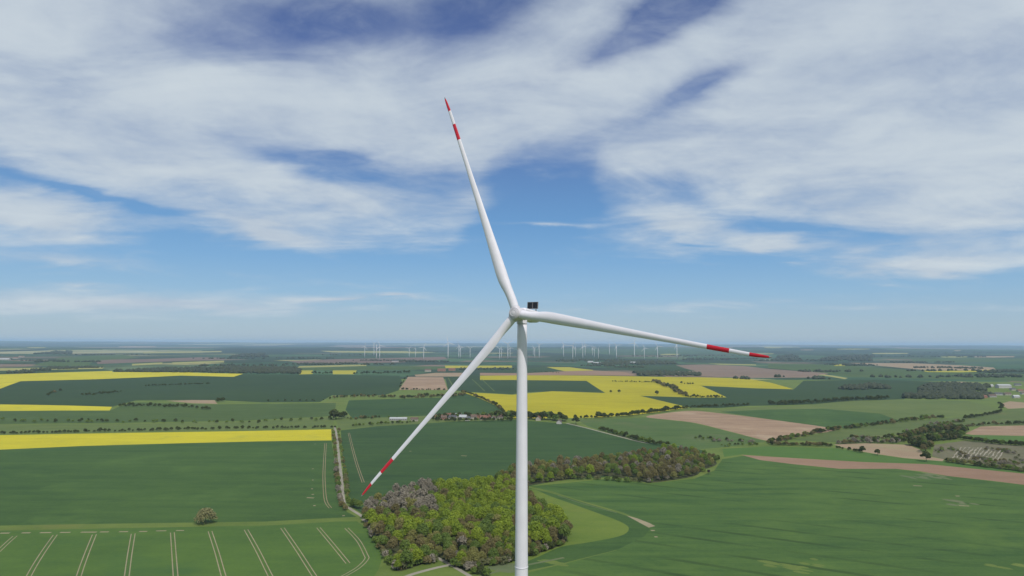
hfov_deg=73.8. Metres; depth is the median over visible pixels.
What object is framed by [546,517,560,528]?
leafy tree
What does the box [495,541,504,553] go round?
leafy tree
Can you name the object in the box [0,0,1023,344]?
sky
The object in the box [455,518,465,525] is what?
budding tree
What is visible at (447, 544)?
leafy tree
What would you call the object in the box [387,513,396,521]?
leafy tree
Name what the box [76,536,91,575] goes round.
tractor track
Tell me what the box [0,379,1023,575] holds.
ground
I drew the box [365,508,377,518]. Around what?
leafy tree
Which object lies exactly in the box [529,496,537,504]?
budding tree
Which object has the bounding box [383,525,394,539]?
leafy tree
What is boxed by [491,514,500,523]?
budding tree
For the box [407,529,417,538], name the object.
budding tree
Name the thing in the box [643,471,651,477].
budding tree
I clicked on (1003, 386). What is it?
house
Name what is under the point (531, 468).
budding tree
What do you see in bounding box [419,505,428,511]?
leafy tree
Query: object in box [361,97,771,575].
wind turbine
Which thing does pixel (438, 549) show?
budding tree
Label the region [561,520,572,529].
budding tree
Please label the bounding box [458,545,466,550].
leafy tree
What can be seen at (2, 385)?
rapeseed field
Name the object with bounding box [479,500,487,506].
leafy tree
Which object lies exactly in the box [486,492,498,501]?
leafy tree
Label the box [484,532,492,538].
budding tree
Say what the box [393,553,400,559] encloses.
leafy tree
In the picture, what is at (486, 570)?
bush
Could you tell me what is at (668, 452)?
distant leafy trees
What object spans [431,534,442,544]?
leafy tree
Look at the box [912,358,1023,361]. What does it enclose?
field
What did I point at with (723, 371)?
ploughed field
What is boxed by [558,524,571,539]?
leafy tree
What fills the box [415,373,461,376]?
ploughed field
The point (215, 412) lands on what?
crop field
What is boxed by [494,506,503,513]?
leafy tree
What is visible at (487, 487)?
leafy tree
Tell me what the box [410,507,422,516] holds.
budding tree
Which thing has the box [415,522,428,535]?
leafy tree
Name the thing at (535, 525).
leafy tree
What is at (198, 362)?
rapeseed field
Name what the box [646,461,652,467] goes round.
bare tree
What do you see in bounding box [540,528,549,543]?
leafy tree
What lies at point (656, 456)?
leafy tree
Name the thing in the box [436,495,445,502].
leafy tree
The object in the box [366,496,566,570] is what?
woodland floor
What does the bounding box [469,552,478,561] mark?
budding tree
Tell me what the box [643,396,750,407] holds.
crop field
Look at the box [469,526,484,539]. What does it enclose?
leafy tree
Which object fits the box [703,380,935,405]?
crop field
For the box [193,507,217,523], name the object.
rounded tree
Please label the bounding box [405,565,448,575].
farm track
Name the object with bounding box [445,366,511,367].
rapeseed field
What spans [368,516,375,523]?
leafy tree
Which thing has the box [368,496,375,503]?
bare tree
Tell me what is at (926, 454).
hedgerow tree
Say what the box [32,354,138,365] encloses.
crop field
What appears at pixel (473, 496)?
leafy tree
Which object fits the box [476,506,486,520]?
leafy tree
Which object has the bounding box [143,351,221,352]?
rapeseed field
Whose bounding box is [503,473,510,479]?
leafy tree
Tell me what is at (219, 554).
tractor track
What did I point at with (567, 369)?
rapeseed field
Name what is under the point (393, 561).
bush
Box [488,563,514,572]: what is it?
meadow
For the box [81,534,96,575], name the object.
tractor track
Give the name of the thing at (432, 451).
crop field
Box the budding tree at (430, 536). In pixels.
[427,533,435,542]
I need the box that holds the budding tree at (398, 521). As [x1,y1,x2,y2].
[394,517,404,528]
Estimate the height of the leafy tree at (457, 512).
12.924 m
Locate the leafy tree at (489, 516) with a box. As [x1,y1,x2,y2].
[485,513,494,522]
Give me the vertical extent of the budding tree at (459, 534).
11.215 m
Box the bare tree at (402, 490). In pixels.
[398,488,406,494]
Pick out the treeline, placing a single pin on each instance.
(49, 368)
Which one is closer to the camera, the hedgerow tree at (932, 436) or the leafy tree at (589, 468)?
the leafy tree at (589, 468)
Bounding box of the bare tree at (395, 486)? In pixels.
[392,483,400,490]
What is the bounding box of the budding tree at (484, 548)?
[480,544,488,554]
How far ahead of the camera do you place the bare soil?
543.89 m
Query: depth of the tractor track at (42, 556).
444.81 m
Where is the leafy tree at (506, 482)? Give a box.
[503,480,510,485]
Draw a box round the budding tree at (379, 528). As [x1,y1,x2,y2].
[372,523,384,534]
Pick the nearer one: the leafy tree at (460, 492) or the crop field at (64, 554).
the crop field at (64, 554)
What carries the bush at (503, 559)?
on the meadow
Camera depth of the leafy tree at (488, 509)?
543.68 m
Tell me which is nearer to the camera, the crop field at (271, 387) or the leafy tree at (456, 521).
the leafy tree at (456, 521)
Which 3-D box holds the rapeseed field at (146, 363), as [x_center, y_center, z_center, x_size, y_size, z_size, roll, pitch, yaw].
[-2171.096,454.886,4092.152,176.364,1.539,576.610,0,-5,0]
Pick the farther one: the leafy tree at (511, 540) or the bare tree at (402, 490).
the bare tree at (402, 490)
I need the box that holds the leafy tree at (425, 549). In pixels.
[419,544,430,556]
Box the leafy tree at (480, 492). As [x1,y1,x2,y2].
[477,489,486,496]
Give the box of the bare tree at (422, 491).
[417,487,427,495]
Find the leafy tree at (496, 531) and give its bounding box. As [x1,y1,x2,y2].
[491,528,502,536]
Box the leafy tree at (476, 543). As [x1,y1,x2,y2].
[470,540,480,547]
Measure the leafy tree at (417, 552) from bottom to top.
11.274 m
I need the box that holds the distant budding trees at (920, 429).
[331,423,1013,505]
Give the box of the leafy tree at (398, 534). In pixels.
[392,530,403,545]
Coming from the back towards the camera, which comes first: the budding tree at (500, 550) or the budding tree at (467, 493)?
the budding tree at (467, 493)
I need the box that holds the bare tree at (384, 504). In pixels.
[378,501,387,507]
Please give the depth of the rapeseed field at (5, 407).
1398.88 m
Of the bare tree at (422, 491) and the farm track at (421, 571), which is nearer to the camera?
the farm track at (421, 571)
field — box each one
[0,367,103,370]
[0,369,108,373]
[0,371,240,382]
[0,374,401,406]
[0,381,19,388]
[0,402,335,423]
[0,404,111,410]
[0,417,333,433]
[0,429,331,449]
[0,441,355,525]
[0,521,382,575]
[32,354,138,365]
[50,349,103,349]
[97,357,223,363]
[119,346,155,346]
[132,362,161,365]
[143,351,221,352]
[172,361,223,363]
[174,400,216,403]
[290,357,446,362]
[298,365,365,367]
[301,366,445,369]
[301,370,312,373]
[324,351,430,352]
[333,370,356,373]
[336,414,508,428]
[341,420,702,511]
[344,347,414,347]
[346,394,501,417]
[399,377,446,389]
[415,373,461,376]
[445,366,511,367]
[445,375,604,393]
[463,375,790,417]
[477,366,560,372]
[480,370,636,375]
[504,489,628,563]
[528,456,1023,575]
[528,488,650,569]
[549,367,589,370]
[552,352,606,352]
[580,417,763,448]
[597,365,692,370]
[642,364,827,377]
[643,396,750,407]
[646,411,831,440]
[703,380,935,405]
[709,363,755,364]
[711,400,997,423]
[723,446,1023,473]
[724,409,897,427]
[743,455,1023,484]
[768,363,1023,380]
[794,417,957,442]
[822,374,846,378]
[834,443,943,460]
[855,363,994,369]
[872,353,907,353]
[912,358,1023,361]
[925,370,982,371]
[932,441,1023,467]
[945,408,1023,426]
[966,425,1023,435]
[967,435,1023,441]
[974,356,1014,357]
[1003,401,1023,408]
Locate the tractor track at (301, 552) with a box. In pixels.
[284,528,316,575]
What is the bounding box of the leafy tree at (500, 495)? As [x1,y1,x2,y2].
[497,492,504,498]
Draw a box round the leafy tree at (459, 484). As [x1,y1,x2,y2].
[454,481,463,488]
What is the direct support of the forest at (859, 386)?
on the farmland
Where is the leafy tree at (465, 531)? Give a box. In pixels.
[460,528,470,537]
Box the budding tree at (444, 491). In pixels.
[440,488,447,494]
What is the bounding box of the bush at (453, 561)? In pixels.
[450,558,458,565]
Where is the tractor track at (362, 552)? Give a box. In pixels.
[342,528,365,575]
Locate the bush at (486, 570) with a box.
[482,567,490,575]
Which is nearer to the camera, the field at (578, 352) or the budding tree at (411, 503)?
the budding tree at (411, 503)
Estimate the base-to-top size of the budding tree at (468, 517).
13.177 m
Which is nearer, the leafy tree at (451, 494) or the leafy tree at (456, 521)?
the leafy tree at (456, 521)
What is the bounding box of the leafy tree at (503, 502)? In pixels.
[499,500,507,505]
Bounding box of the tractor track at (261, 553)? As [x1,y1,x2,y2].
[247,529,272,575]
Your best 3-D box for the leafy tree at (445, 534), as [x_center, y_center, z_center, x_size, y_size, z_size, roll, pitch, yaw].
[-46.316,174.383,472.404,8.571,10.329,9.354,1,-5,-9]
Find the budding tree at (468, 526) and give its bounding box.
[463,522,473,531]
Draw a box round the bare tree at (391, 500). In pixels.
[387,498,395,511]
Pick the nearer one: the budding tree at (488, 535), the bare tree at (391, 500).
the budding tree at (488, 535)
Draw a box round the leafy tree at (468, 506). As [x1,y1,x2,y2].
[463,503,471,512]
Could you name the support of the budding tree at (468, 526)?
on the woodland floor at (395, 549)
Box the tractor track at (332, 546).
[317,528,345,562]
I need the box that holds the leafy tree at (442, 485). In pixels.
[438,482,448,489]
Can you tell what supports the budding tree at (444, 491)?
on the woodland floor at (395, 549)
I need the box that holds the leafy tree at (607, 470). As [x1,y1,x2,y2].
[604,467,610,475]
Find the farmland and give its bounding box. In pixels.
[0,341,1023,381]
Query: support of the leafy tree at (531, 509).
on the woodland floor at (395, 549)
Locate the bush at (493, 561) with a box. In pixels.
[489,558,496,564]
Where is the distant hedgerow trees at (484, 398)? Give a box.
[80,370,1021,444]
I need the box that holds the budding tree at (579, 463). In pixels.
[576,460,582,466]
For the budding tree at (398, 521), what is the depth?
498.84 m
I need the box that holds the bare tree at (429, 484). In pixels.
[425,481,432,488]
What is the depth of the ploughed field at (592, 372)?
3193.05 m
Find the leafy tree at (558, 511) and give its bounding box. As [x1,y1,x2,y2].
[553,508,563,515]
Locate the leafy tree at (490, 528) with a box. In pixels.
[486,524,496,533]
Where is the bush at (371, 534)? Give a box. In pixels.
[369,530,375,536]
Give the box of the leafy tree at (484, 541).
[481,537,488,545]
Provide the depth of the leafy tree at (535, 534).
477.01 m
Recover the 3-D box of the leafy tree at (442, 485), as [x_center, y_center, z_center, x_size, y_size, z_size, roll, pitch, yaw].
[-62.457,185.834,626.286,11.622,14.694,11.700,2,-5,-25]
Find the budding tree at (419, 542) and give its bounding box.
[415,538,425,547]
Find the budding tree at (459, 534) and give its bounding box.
[455,531,467,544]
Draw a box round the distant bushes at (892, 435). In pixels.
[0,379,1023,496]
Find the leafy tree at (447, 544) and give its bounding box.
[443,541,451,550]
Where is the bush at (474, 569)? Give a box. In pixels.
[470,567,476,573]
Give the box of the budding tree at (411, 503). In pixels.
[407,498,416,507]
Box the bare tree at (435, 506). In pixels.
[430,503,438,510]
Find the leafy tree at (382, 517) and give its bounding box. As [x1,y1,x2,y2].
[375,514,387,523]
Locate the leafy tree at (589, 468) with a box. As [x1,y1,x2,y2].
[586,464,594,472]
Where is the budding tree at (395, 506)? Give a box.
[391,503,399,510]
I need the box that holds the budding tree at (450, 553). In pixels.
[444,548,455,559]
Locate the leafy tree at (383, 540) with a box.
[378,535,388,543]
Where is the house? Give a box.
[995,384,1011,387]
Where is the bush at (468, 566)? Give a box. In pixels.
[464,561,473,569]
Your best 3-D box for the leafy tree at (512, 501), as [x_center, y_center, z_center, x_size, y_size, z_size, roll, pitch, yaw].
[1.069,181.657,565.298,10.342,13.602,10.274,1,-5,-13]
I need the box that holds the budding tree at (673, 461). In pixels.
[670,458,676,464]
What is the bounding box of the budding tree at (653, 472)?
[650,469,658,477]
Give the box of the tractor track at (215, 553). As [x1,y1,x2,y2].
[208,531,221,575]
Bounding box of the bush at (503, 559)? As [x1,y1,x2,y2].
[500,556,507,564]
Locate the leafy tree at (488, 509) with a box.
[485,506,492,513]
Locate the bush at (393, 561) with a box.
[391,560,398,569]
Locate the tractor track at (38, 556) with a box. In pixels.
[26,535,52,575]
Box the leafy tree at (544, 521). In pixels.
[541,518,547,524]
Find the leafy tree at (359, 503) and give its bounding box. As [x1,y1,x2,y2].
[356,500,362,505]
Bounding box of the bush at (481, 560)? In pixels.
[478,558,486,565]
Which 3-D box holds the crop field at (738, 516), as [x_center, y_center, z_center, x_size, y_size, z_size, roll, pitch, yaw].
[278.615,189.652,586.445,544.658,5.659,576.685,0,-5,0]
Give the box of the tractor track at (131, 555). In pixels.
[129,533,135,575]
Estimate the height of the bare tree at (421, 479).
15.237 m
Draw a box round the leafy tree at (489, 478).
[485,475,494,482]
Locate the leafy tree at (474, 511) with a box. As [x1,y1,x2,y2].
[466,507,481,518]
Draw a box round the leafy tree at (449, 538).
[442,536,451,544]
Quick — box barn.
[389,417,406,419]
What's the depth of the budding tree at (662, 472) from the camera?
717.85 m
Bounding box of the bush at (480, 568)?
[475,565,483,573]
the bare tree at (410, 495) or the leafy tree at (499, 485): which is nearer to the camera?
the bare tree at (410, 495)
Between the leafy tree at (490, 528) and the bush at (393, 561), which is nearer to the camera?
the bush at (393, 561)
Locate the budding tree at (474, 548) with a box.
[469,546,478,552]
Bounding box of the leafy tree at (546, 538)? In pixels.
[542,535,551,542]
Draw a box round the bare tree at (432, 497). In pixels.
[426,494,436,502]
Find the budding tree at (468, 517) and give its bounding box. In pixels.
[464,514,475,522]
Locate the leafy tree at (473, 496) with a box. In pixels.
[471,494,478,499]
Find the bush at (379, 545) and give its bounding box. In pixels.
[375,542,384,547]
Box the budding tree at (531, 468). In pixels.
[529,466,535,473]
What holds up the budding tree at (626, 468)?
on the woodland floor at (593, 474)
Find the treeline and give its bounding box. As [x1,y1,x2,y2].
[6,351,1023,378]
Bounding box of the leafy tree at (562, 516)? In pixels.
[556,512,567,522]
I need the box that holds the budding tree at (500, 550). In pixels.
[497,546,503,555]
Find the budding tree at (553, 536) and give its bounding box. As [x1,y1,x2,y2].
[550,532,557,540]
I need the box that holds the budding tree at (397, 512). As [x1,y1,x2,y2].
[394,510,400,516]
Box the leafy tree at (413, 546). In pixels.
[408,543,416,548]
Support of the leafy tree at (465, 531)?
on the woodland floor at (395, 549)
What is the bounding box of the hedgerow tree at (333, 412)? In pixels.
[329,409,338,415]
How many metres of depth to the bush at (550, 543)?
467.46 m
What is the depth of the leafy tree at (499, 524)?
491.06 m
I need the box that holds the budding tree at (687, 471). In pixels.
[684,468,690,476]
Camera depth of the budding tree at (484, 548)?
446.52 m
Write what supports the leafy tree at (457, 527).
on the woodland floor at (395, 549)
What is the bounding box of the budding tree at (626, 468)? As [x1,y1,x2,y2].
[624,466,630,475]
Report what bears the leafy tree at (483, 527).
on the woodland floor at (395, 549)
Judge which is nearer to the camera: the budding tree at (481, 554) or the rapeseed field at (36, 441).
the budding tree at (481, 554)
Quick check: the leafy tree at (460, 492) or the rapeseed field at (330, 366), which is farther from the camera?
the rapeseed field at (330, 366)
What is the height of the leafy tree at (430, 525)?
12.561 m
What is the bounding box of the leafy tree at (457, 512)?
[451,510,459,517]
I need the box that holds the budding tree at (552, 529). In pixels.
[548,526,558,536]
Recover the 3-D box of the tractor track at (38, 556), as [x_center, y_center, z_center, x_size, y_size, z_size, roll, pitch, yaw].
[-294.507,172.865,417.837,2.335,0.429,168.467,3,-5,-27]
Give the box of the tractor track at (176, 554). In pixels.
[174,532,177,575]
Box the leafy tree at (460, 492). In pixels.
[457,489,465,497]
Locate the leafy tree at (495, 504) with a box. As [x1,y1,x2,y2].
[490,502,499,508]
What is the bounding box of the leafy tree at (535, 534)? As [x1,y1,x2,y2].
[531,530,541,540]
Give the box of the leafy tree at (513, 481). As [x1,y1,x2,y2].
[509,478,515,485]
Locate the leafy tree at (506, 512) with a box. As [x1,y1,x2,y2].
[499,508,511,517]
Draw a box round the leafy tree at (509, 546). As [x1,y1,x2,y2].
[504,544,512,552]
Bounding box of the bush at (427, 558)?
[422,555,431,562]
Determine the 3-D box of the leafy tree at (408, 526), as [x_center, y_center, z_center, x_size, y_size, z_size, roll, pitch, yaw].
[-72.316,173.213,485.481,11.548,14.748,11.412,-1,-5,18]
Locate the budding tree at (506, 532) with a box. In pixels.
[503,530,509,536]
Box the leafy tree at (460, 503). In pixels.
[452,499,466,512]
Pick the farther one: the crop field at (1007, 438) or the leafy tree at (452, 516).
the crop field at (1007, 438)
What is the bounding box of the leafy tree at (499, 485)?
[493,482,503,490]
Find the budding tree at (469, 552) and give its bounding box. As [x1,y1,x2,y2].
[466,550,473,559]
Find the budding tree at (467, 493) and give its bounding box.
[463,489,471,497]
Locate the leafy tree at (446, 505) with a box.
[442,502,450,508]
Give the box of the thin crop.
[757,560,778,563]
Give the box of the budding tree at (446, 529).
[441,526,452,534]
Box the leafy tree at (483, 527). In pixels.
[478,523,486,533]
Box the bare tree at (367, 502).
[363,499,373,506]
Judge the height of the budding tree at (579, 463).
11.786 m
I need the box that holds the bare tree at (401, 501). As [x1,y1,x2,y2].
[396,497,406,506]
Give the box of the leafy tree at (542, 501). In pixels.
[538,498,547,511]
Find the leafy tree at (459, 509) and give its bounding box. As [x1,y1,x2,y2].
[451,506,463,514]
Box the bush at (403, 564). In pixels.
[401,560,407,568]
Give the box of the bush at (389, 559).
[387,556,393,563]
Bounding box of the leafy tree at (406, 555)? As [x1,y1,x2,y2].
[399,549,412,568]
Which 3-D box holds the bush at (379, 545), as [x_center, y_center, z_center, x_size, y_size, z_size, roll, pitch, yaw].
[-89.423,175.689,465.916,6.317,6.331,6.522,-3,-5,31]
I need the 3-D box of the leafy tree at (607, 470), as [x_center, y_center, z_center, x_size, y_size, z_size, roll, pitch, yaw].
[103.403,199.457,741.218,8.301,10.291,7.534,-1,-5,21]
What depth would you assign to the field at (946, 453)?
895.97 m
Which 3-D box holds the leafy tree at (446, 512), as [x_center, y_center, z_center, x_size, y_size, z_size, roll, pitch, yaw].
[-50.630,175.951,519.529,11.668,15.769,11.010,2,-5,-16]
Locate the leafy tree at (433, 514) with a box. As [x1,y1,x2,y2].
[425,510,438,519]
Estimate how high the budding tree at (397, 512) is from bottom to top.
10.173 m
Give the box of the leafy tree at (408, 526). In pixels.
[403,521,417,534]
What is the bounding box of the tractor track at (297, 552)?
[281,529,311,575]
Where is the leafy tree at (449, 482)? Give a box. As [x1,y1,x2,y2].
[446,478,454,486]
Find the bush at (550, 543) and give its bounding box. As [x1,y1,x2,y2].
[545,541,554,548]
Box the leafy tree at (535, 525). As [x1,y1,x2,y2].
[529,520,542,541]
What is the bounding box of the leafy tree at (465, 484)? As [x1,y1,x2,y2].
[461,481,468,489]
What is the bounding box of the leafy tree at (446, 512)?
[438,508,450,519]
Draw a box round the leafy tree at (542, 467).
[537,465,545,470]
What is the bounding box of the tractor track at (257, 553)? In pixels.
[244,530,267,575]
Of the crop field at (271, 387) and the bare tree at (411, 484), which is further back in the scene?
the crop field at (271, 387)
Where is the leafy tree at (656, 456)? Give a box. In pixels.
[652,454,659,460]
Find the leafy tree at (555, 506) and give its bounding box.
[551,504,560,511]
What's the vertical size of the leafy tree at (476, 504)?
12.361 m
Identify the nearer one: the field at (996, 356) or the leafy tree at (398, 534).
the leafy tree at (398, 534)
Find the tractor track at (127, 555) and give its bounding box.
[124,534,131,575]
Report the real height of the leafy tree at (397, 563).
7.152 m
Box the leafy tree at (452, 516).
[447,513,457,521]
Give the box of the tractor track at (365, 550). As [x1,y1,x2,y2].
[346,528,369,575]
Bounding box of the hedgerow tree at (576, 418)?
[572,416,579,421]
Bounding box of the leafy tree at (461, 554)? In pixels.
[455,550,465,561]
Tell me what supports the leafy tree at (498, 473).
on the woodland floor at (593, 474)
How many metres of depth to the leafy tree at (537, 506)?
548.98 m
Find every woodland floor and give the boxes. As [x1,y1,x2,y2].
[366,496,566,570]
[509,452,716,484]
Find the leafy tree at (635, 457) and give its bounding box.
[630,455,638,461]
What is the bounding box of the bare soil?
[628,516,653,526]
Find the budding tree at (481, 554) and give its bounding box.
[478,551,486,558]
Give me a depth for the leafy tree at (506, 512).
520.77 m
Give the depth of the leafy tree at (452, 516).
504.92 m
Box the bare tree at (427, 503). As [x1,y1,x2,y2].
[423,501,431,508]
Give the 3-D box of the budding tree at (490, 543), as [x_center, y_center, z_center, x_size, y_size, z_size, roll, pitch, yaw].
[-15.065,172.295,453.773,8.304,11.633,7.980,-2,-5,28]
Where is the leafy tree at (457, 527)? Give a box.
[451,522,463,534]
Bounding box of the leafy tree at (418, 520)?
[414,517,424,524]
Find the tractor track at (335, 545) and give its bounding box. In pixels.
[320,527,349,562]
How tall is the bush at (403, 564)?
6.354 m
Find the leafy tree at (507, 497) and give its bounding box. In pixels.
[502,494,510,501]
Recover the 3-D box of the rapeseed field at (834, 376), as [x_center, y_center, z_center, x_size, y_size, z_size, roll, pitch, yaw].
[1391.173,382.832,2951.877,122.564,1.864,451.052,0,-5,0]
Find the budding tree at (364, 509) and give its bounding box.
[361,506,367,518]
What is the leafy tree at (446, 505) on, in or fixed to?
on the woodland floor at (395, 549)
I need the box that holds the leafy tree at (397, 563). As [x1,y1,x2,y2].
[393,559,401,570]
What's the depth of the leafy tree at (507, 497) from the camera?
579.99 m
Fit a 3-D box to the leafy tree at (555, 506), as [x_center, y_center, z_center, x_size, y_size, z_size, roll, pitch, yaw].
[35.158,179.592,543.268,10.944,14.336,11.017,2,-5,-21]
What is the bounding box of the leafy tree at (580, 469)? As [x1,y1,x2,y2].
[577,466,585,475]
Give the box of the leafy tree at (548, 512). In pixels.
[545,510,552,516]
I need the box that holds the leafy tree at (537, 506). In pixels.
[533,503,542,512]
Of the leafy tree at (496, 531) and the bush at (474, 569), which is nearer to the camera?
the bush at (474, 569)
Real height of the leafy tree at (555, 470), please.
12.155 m
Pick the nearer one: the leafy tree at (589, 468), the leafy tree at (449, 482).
the leafy tree at (449, 482)
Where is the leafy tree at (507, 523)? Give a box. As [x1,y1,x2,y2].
[502,519,513,530]
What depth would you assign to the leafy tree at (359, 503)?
579.18 m
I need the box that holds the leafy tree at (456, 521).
[449,519,459,536]
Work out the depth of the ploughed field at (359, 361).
5290.37 m
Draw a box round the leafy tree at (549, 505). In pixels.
[543,503,553,511]
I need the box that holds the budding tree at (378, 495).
[374,492,381,499]
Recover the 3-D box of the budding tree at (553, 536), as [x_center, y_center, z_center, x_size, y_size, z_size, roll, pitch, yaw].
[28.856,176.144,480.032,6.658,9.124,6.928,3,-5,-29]
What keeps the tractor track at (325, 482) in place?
on the crop field at (264, 481)
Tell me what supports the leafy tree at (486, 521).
on the woodland floor at (395, 549)
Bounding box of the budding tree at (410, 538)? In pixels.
[406,536,414,544]
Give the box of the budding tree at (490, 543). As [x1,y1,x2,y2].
[485,538,495,550]
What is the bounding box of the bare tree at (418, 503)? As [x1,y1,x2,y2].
[413,500,423,506]
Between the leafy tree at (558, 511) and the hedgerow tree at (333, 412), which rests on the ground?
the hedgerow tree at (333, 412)
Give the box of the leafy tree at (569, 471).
[564,468,572,474]
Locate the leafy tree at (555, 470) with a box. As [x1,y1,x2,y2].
[552,467,558,473]
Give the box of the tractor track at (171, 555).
[170,533,173,575]
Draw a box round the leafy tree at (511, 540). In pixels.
[507,536,514,547]
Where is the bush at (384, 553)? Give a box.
[382,550,388,556]
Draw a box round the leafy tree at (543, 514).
[538,512,548,518]
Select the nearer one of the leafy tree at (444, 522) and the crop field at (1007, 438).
the leafy tree at (444, 522)
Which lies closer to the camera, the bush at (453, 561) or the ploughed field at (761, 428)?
the bush at (453, 561)
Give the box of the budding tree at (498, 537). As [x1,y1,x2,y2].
[494,535,502,541]
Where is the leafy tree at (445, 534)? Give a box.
[440,532,450,543]
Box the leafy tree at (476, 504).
[473,502,482,507]
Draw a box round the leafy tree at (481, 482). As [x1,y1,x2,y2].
[476,478,486,487]
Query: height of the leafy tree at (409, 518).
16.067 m
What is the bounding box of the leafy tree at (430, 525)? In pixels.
[425,521,433,533]
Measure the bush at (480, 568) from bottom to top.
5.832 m
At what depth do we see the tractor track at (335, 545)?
471.23 m
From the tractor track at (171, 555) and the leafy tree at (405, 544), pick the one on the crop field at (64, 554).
the tractor track at (171, 555)
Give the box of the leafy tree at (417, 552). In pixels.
[411,548,423,560]
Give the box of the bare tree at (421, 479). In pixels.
[416,477,425,484]
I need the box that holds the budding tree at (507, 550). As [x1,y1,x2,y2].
[503,548,511,555]
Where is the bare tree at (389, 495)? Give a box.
[385,491,393,499]
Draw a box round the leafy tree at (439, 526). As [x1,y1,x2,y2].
[432,522,443,533]
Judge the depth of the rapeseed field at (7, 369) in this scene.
3342.72 m
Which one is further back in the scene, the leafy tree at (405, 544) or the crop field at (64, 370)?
the crop field at (64, 370)
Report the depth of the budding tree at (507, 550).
442.82 m
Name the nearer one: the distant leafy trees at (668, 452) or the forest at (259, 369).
the distant leafy trees at (668, 452)
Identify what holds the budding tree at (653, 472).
on the woodland floor at (593, 474)
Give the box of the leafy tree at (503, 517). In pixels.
[500,515,512,523]
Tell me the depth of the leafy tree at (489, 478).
666.41 m
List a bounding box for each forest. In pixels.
[33,350,268,357]
[113,365,301,373]
[591,360,891,389]
[775,354,874,360]
[901,381,993,398]
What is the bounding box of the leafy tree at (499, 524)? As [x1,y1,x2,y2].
[493,521,504,532]
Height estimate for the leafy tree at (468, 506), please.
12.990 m
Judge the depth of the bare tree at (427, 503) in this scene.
558.46 m
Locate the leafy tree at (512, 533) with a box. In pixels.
[508,531,514,537]
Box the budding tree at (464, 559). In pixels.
[461,557,468,563]
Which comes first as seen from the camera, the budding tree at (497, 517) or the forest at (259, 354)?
the budding tree at (497, 517)
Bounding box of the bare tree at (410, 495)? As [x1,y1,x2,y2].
[406,492,414,498]
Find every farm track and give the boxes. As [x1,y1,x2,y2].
[333,426,368,523]
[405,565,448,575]
[438,557,471,575]
[479,557,563,575]
[566,423,650,443]
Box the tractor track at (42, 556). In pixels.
[31,535,56,575]
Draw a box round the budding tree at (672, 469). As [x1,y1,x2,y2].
[669,467,675,473]
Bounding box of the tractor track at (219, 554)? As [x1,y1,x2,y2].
[212,532,225,575]
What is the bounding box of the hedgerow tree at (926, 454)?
[920,450,930,461]
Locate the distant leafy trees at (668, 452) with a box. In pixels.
[349,424,967,554]
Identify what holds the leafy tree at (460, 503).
on the woodland floor at (395, 549)
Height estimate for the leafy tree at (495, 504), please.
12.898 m
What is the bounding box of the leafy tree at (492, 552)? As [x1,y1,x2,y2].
[488,547,499,557]
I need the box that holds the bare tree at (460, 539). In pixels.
[457,535,466,543]
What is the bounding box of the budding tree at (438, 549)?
[434,545,442,556]
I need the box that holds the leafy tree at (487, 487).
[483,485,492,491]
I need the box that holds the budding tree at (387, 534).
[383,530,390,537]
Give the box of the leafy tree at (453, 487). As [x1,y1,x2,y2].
[448,483,457,492]
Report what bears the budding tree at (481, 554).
on the woodland floor at (395, 549)
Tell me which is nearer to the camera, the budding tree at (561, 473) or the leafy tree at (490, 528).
the leafy tree at (490, 528)
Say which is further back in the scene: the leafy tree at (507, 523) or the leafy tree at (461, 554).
the leafy tree at (507, 523)
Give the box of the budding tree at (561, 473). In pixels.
[557,470,564,476]
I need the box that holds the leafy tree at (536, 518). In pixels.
[530,515,541,522]
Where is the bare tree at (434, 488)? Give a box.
[428,485,438,491]
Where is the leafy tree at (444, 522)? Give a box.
[440,519,450,526]
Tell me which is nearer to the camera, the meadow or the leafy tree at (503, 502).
the meadow
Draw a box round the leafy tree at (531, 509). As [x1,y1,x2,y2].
[528,505,535,515]
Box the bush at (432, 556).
[428,553,435,561]
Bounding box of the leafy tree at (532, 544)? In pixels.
[530,542,536,548]
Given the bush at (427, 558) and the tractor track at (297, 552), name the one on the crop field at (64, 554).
the tractor track at (297, 552)
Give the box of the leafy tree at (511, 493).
[507,490,515,497]
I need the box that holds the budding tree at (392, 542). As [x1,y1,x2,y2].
[386,538,397,550]
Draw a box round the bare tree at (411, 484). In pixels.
[408,481,415,487]
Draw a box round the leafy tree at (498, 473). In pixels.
[494,471,502,478]
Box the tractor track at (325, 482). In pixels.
[325,443,331,507]
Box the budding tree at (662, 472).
[659,469,667,479]
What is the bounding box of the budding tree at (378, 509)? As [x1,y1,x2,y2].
[375,506,382,515]
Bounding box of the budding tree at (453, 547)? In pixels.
[448,544,456,550]
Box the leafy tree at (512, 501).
[508,499,515,506]
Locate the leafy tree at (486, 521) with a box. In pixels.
[480,518,491,527]
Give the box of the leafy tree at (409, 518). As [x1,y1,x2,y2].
[403,515,417,524]
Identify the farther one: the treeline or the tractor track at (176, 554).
the treeline
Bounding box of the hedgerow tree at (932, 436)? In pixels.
[928,434,936,440]
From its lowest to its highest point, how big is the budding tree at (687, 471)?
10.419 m
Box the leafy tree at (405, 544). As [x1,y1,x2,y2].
[399,539,410,549]
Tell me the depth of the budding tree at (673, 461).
786.10 m
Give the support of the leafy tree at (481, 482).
on the woodland floor at (395, 549)
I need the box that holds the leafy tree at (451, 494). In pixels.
[446,490,458,499]

